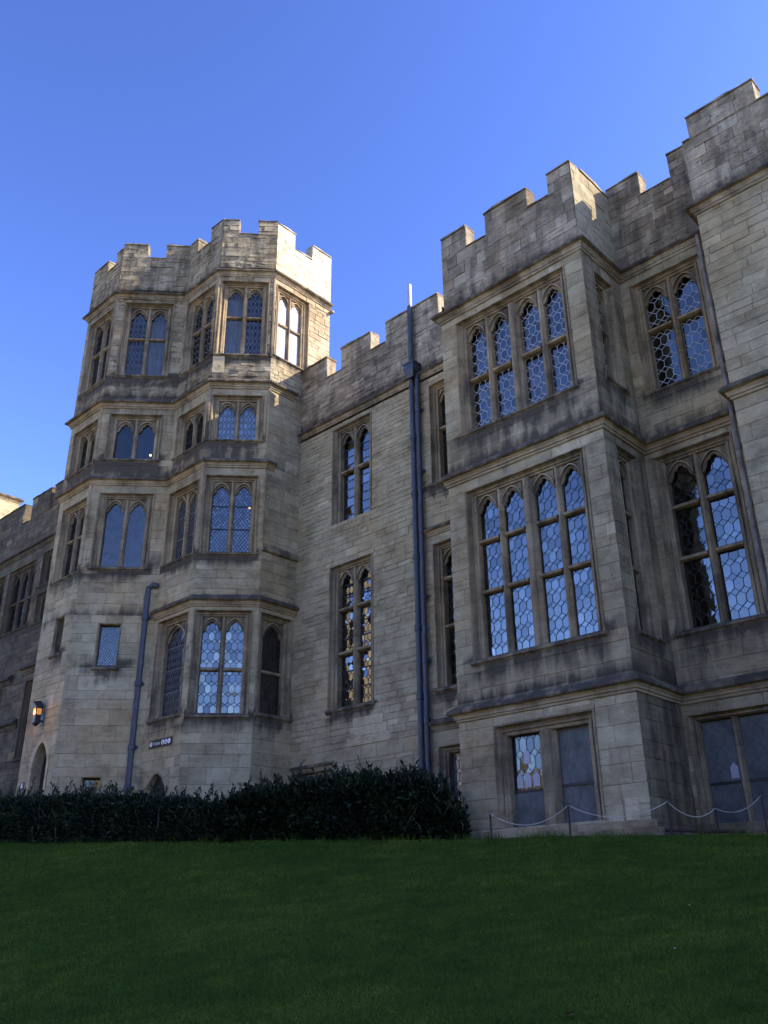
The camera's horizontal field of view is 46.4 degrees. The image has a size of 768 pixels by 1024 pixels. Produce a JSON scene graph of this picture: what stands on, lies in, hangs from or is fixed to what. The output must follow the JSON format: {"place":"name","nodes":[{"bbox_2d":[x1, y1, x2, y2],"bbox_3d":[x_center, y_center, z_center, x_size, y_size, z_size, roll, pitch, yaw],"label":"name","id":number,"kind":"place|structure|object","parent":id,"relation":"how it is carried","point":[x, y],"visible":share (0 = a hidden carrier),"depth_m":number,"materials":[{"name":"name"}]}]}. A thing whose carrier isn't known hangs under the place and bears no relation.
{"place":"outdoors","nodes":[
{"label":"outdoors","id":0,"kind":"place"},
{"bbox_2d":[0,835,767,1023],"bbox_3d":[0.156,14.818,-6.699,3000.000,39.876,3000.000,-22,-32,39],"label":"lawn","id":1,"kind":"structure","parent":0,"point":[5,847],"depth_m":10.65,"materials":[{"name":"green plant"}]},
{"bbox_2d":[0,492,23,518],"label":"castle tower","id":2,"kind":"structure","parent":1,"relation":"on","point":[9,504],"depth_m":56.09,"materials":[{"name":"stone"}]},
{"bbox_2d":[0,441,192,796],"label":"castle wing","id":3,"kind":"structure","parent":1,"relation":"on","point":[27,535],"depth_m":40.92,"materials":[{"name":"beige stone"}]},
{"bbox_2d":[0,575,5,610],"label":"window","id":4,"kind":"structure","parent":3,"relation":"in","point":[3,579],"depth_m":43.86,"materials":[{"name":"stone"}]},
{"bbox_2d":[0,558,37,638],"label":"window","id":5,"kind":"structure","parent":3,"relation":"in","point":[29,569],"depth_m":42.13,"materials":[{"name":"stone"}]},
{"bbox_2d":[11,678,33,762],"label":"window","id":6,"kind":"structure","parent":3,"relation":"in","point":[28,684],"depth_m":37.85,"materials":[{"name":"stone"}]},
{"bbox_2d":[31,590,46,626],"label":"window","id":7,"kind":"structure","parent":3,"relation":"in","point":[41,597],"depth_m":40.03,"materials":[{"name":"stone"}]},
{"bbox_2d":[37,547,53,589],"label":"window","id":8,"kind":"structure","parent":3,"relation":"in","point":[47,556],"depth_m":40.81,"materials":[{"name":"stone"}]},
{"bbox_2d":[0,777,252,843],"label":"hedge","id":9,"kind":"object","parent":1,"relation":"on","point":[65,815],"visible":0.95,"depth_m":22.47,"materials":[{"name":"green plant"}]},
{"bbox_2d":[16,219,333,807],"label":"castle tower","id":10,"kind":"structure","parent":1,"relation":"on","point":[200,355],"depth_m":31.73,"materials":[{"name":"stone"}]},
{"bbox_2d":[32,701,44,725],"bbox_3d":[-11.377,6.620,29.528,0.270,0.880,0.370,-22,-32,39],"label":"wall lantern","id":11,"kind":"object","parent":10,"relation":"attached to","point":[38,714],"depth_m":29.46,"materials":[{"name":"black metal"}]},
{"bbox_2d":[24,731,52,796],"bbox_3d":[-10.989,8.634,28.755,1.320,2.965,0.372,-22,-32,39],"label":"doorway","id":12,"kind":"structure","parent":10,"relation":"in","point":[41,745],"depth_m":29.17,"materials":[{"name":"stone"}]},
{"bbox_2d":[48,615,64,659],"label":"window","id":13,"kind":"structure","parent":10,"relation":"in","point":[59,623],"depth_m":30.78,"materials":[{"name":"stone"}]},
{"bbox_2d":[50,496,87,586],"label":"window","id":14,"kind":"structure","parent":10,"relation":"in","point":[77,511],"depth_m":32.49,"materials":[{"name":"stone"}]},
{"bbox_2d":[65,418,98,480],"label":"window","id":15,"kind":"structure","parent":10,"relation":"in","point":[88,433],"depth_m":34.02,"materials":[{"name":"stone"}]},
{"bbox_2d":[79,777,101,803],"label":"window","id":16,"kind":"structure","parent":10,"relation":"in","point":[82,778],"depth_m":28.13,"materials":[{"name":"stone"}]},
{"bbox_2d":[77,307,113,398],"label":"window","id":17,"kind":"structure","parent":10,"relation":"in","point":[104,323],"depth_m":35.91,"materials":[{"name":"stone"}]},
{"bbox_2d":[90,623,121,670],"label":"window","id":18,"kind":"structure","parent":10,"relation":"in","point":[95,667],"depth_m":29.97,"materials":[{"name":"stone"}]},
{"bbox_2d":[87,492,154,570],"bbox_3d":[-9.221,0.727,31.704,2.074,2.990,0.385,1,-24,-4],"label":"window","id":19,"kind":"structure","parent":10,"relation":"in","point":[127,502],"depth_m":31.81,"materials":[{"name":"stone"}]},
{"bbox_2d":[102,413,163,462],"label":"window","id":20,"kind":"structure","parent":10,"relation":"in","point":[136,422],"depth_m":33.41,"materials":[{"name":"stone"}]},
{"bbox_2d":[123,582,158,794],"bbox_3d":[-7.940,6.422,29.036,0.508,8.770,0.293,-9,-26,19],"label":"drainpipe","id":21,"kind":"object","parent":10,"relation":"attached to","point":[139,683],"visible":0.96,"depth_m":29.28,"materials":[{"name":"metal"}]},
{"bbox_2d":[113,302,174,378],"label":"window","id":22,"kind":"structure","parent":10,"relation":"in","point":[162,328],"depth_m":35.30,"materials":[{"name":"stone"}]},
{"bbox_2d":[141,768,169,806],"bbox_3d":[-6.954,9.013,27.307,1.460,2.205,0.232,-22,-32,39],"label":"doorway","id":23,"kind":"structure","parent":10,"relation":"in","point":[152,778],"depth_m":27.77,"materials":[{"name":"stone"}]},
{"bbox_2d":[149,736,172,748],"bbox_3d":[-6.971,7.192,27.940,1.240,0.245,0.028,-22,-32,39],"label":"direction sign","id":24,"kind":"object","parent":10,"relation":"attached to","point":[165,741],"visible":1,"depth_m":27.91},
{"bbox_2d":[146,611,188,725],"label":"window","id":25,"kind":"structure","parent":10,"relation":"in","point":[168,668],"depth_m":29.26,"materials":[{"name":"stone"}]},
{"bbox_2d":[160,479,199,569],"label":"window","id":26,"kind":"structure","parent":10,"relation":"in","point":[187,493],"depth_m":31.37,"materials":[{"name":"stone"}]},
{"bbox_2d":[171,400,205,461],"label":"window","id":27,"kind":"structure","parent":10,"relation":"in","point":[194,415],"depth_m":32.86,"materials":[{"name":"stone"}]},
{"bbox_2d":[179,284,215,377],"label":"window","id":28,"kind":"structure","parent":10,"relation":"in","point":[203,301],"depth_m":34.78,"materials":[{"name":"stone"}]},
{"bbox_2d":[184,609,252,718],"bbox_3d":[-5.169,4.817,28.380,1.975,3.520,0.385,1,-24,-3],"label":"window","id":29,"kind":"structure","parent":10,"relation":"in","point":[223,619],"depth_m":28.43,"materials":[{"name":"stone"}]},
{"bbox_2d":[197,474,259,556],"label":"window","id":30,"kind":"structure","parent":10,"relation":"in","point":[231,483],"depth_m":30.60,"materials":[{"name":"stone"}]},
{"bbox_2d":[207,394,263,443],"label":"window","id":31,"kind":"structure","parent":10,"relation":"in","point":[233,418],"depth_m":32.26,"materials":[{"name":"stone"}]},
{"bbox_2d":[214,280,270,357],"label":"window","id":32,"kind":"structure","parent":10,"relation":"in","point":[232,316],"depth_m":34.06,"materials":[{"name":"stone"}]},
{"bbox_2d":[254,611,292,722],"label":"window","id":33,"kind":"structure","parent":10,"relation":"in","point":[283,627],"depth_m":29.14,"materials":[{"name":"stone"}]},
{"bbox_2d":[273,284,309,371],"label":"window","id":34,"kind":"structure","parent":10,"relation":"in","point":[291,331],"depth_m":34.71,"materials":[{"name":"stone"}]},
{"bbox_2d":[220,755,471,842],"bbox_3d":[-0.860,6.891,21.288,6.042,2.130,2.140,-7,-25,14],"label":"hedge","id":35,"kind":"object","parent":1,"relation":"on","point":[346,804],"visible":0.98,"depth_m":20.67,"materials":[{"name":"green plant"}]},
{"bbox_2d":[1,825,750,843],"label":"grass tufts","id":36,"kind":"object","parent":1,"relation":"on","point":[612,833],"visible":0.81,"depth_m":19.02,"materials":[{"name":"green plant"}]},
{"bbox_2d":[489,811,491,839],"bbox_3d":[2.250,6.643,18.860,0.068,0.654,0.037,-9,-26,19],"label":"rope post","id":37,"kind":"object","parent":1,"relation":"on","point":[490,826],"visible":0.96,"depth_m":18.85,"materials":[{"name":"metal"}]},
{"bbox_2d":[490,805,567,825],"bbox_3d":[2.955,6.243,18.341,1.911,0.322,0.018,-21,-31,37],"label":"rope","id":38,"kind":"object","parent":37,"relation":"attached to","point":[530,824],"visible":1,"depth_m":18.20,"materials":[{"name":"grey fabric"}]},
{"bbox_2d":[290,145,767,834],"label":"castle range","id":39,"kind":"structure","parent":1,"relation":"on","point":[354,673],"depth_m":26.48,"materials":[{"name":"stone"}]},
{"bbox_2d":[296,768,332,780],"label":"window","id":40,"kind":"structure","parent":39,"relation":"in","point":[319,772],"depth_m":27.34,"materials":[{"name":"stone"}]},
{"bbox_2d":[325,552,374,715],"bbox_3d":[-0.940,3.830,28.126,2.080,4.870,0.459,-22,-32,39],"label":"window","id":41,"kind":"structure","parent":39,"relation":"in","point":[354,568],"depth_m":28.36,"materials":[{"name":"stone"}]},
{"bbox_2d":[331,411,371,525],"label":"window","id":42,"kind":"structure","parent":39,"relation":"in","point":[354,428],"depth_m":30.79,"materials":[{"name":"stone"}]},
{"bbox_2d":[402,284,425,770],"bbox_3d":[0.972,0.179,27.184,0.492,17.650,0.442,-22,-32,39],"label":"drainpipe","id":43,"kind":"object","parent":39,"relation":"attached to","point":[411,367],"visible":0.91,"depth_m":27.06,"materials":[{"name":"metal"}]},
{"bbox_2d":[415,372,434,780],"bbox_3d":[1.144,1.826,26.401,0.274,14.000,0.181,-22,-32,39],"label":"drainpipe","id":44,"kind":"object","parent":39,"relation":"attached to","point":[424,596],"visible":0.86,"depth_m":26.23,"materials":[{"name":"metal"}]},
{"bbox_2d":[428,378,447,488],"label":"window","id":45,"kind":"structure","parent":39,"relation":"in","point":[436,393],"depth_m":28.19,"materials":[{"name":"stone"}]},
{"bbox_2d":[432,538,456,693],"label":"window","id":46,"kind":"structure","parent":39,"relation":"in","point":[441,550],"depth_m":25.75,"materials":[{"name":"stone"}]},
{"bbox_2d":[438,743,462,805],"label":"window","id":47,"kind":"structure","parent":39,"relation":"in","point":[449,759],"depth_m":24.03,"materials":[{"name":"stone"}]},
{"bbox_2d":[629,253,720,399],"bbox_3d":[7.520,-4.742,23.115,2.100,3.560,0.455,-22,-32,39],"label":"window","id":48,"kind":"structure","parent":39,"relation":"in","point":[670,278],"depth_m":23.34,"materials":[{"name":"stone"}]},
{"bbox_2d":[651,430,767,639],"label":"window","id":49,"kind":"structure","parent":39,"relation":"in","point":[698,454],"depth_m":20.94,"materials":[{"name":"stone"}]},
{"bbox_2d":[686,702,767,824],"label":"window","id":50,"kind":"structure","parent":39,"relation":"in","point":[730,756],"depth_m":18.93,"materials":[{"name":"glass"}]},
{"bbox_2d":[695,234,767,608],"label":"drainpipe","id":51,"kind":"object","parent":39,"relation":"attached to","point":[749,504],"visible":0.9,"depth_m":20.59,"materials":[{"name":"grey metal"}]},
{"bbox_2d":[431,159,703,838],"bbox_3d":[4.301,-0.310,23.150,5.170,18.370,3.291,-22,-32,39],"label":"castle bay","id":52,"kind":"object","parent":1,"relation":"on","point":[575,692],"visible":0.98,"depth_m":21.91,"materials":[{"name":"stone"}]},
{"bbox_2d":[455,265,579,440],"bbox_3d":[3.525,-4.175,24.045,3.780,3.810,0.455,-22,-32,39],"label":"window","id":53,"kind":"structure","parent":52,"relation":"in","point":[512,306],"depth_m":24.23,"materials":[{"name":"stone"}]},
{"bbox_2d":[464,445,607,667],"bbox_3d":[3.564,1.129,21.626,3.740,4.710,0.405,-22,-32,39],"label":"window","id":54,"kind":"structure","parent":52,"relation":"in","point":[529,479],"depth_m":21.80,"materials":[{"name":"stone"}]},
{"bbox_2d":[493,708,605,828],"bbox_3d":[3.672,5.693,19.633,2.680,2.310,0.480,-22,-32,39],"label":"window","id":55,"kind":"structure","parent":52,"relation":"in","point":[556,761],"depth_m":19.69,"materials":[{"name":"stone"}]},
{"bbox_2d":[592,269,629,395],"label":"window","id":56,"kind":"structure","parent":52,"relation":"in","point":[604,296],"depth_m":23.42,"materials":[{"name":"stone"}]},
{"bbox_2d":[614,443,666,645],"bbox_3d":[5.787,0.713,20.817,0.395,4.760,1.140,-22,-32,39],"label":"window","id":57,"kind":"structure","parent":52,"relation":"in","point":[627,463],"depth_m":20.97,"materials":[{"name":"stone"}]},
{"bbox_2d":[566,803,571,838],"bbox_3d":[3.663,6.138,17.690,0.037,0.754,0.068,10,-26,-22],"label":"rope post","id":58,"kind":"object","parent":1,"relation":"on","point":[569,822],"visible":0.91,"depth_m":17.69,"materials":[{"name":"metal"}]},
{"bbox_2d":[666,799,672,835],"bbox_3d":[5.513,5.949,17.283,0.068,0.784,0.037,-9,-26,19],"label":"rope post","id":59,"kind":"object","parent":1,"relation":"on","point":[670,825],"visible":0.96,"depth_m":17.29,"materials":[{"name":"metal"}]},
{"bbox_2d":[568,802,665,817],"bbox_3d":[4.586,5.852,17.573,1.911,0.275,0.018,-6,-25,12],"label":"rope","id":60,"kind":"object","parent":59,"relation":"attached to","point":[617,817],"visible":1,"depth_m":17.51,"materials":[{"name":"grey fabric"}]},
{"bbox_2d":[667,801,714,816],"bbox_3d":[6.034,5.830,17.548,1.124,0.282,0.018,8,-26,-19],"label":"rope","id":61,"kind":"object","parent":59,"relation":"attached to","point":[689,815],"visible":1,"depth_m":17.48,"materials":[{"name":"grey fabric"}]},
{"bbox_2d":[665,828,745,832],"bbox_3d":[6.202,6.214,17.470,1.635,0.120,0.073,-2,-24,3],"label":"fallen pipe","id":62,"kind":"object","parent":1,"relation":"on","point":[698,831],"visible":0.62,"depth_m":17.45,"materials":[{"name":"metal"}]},
{"bbox_2d":[713,806,719,833],"bbox_3d":[6.560,6.133,17.622,0.068,0.674,0.037,-9,-26,19],"label":"rope post","id":63,"kind":"object","parent":1,"relation":"on","point":[717,823],"visible":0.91,"depth_m":17.64,"materials":[{"name":"metal"}]},
{"bbox_2d":[682,78,767,572],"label":"castle block","id":64,"kind":"structure","parent":1,"relation":"on","point":[725,146],"depth_m":21.20,"materials":[{"name":"stone"}]},
{"bbox_2d":[759,793,767,833],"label":"rope post","id":65,"kind":"object","parent":1,"relation":"on","point":[764,815],"visible":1,"depth_m":16.31,"materials":[{"name":"metal"}]},
{"bbox_2d":[715,795,760,812],"bbox_3d":[6.740,5.597,17.068,0.018,0.221,1.502,5,-25,-13],"label":"rope","id":66,"kind":"object","parent":65,"relation":"attached to","point":[740,810],"visible":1,"depth_m":16.93,"materials":[{"name":"grey fabric"}]},
{"bbox_2d":[0,0,767,506],"label":"sky","id":67,"kind":"structure","parent":0,"point":[372,131],"materials":[{"name":"blue"}]}
]}

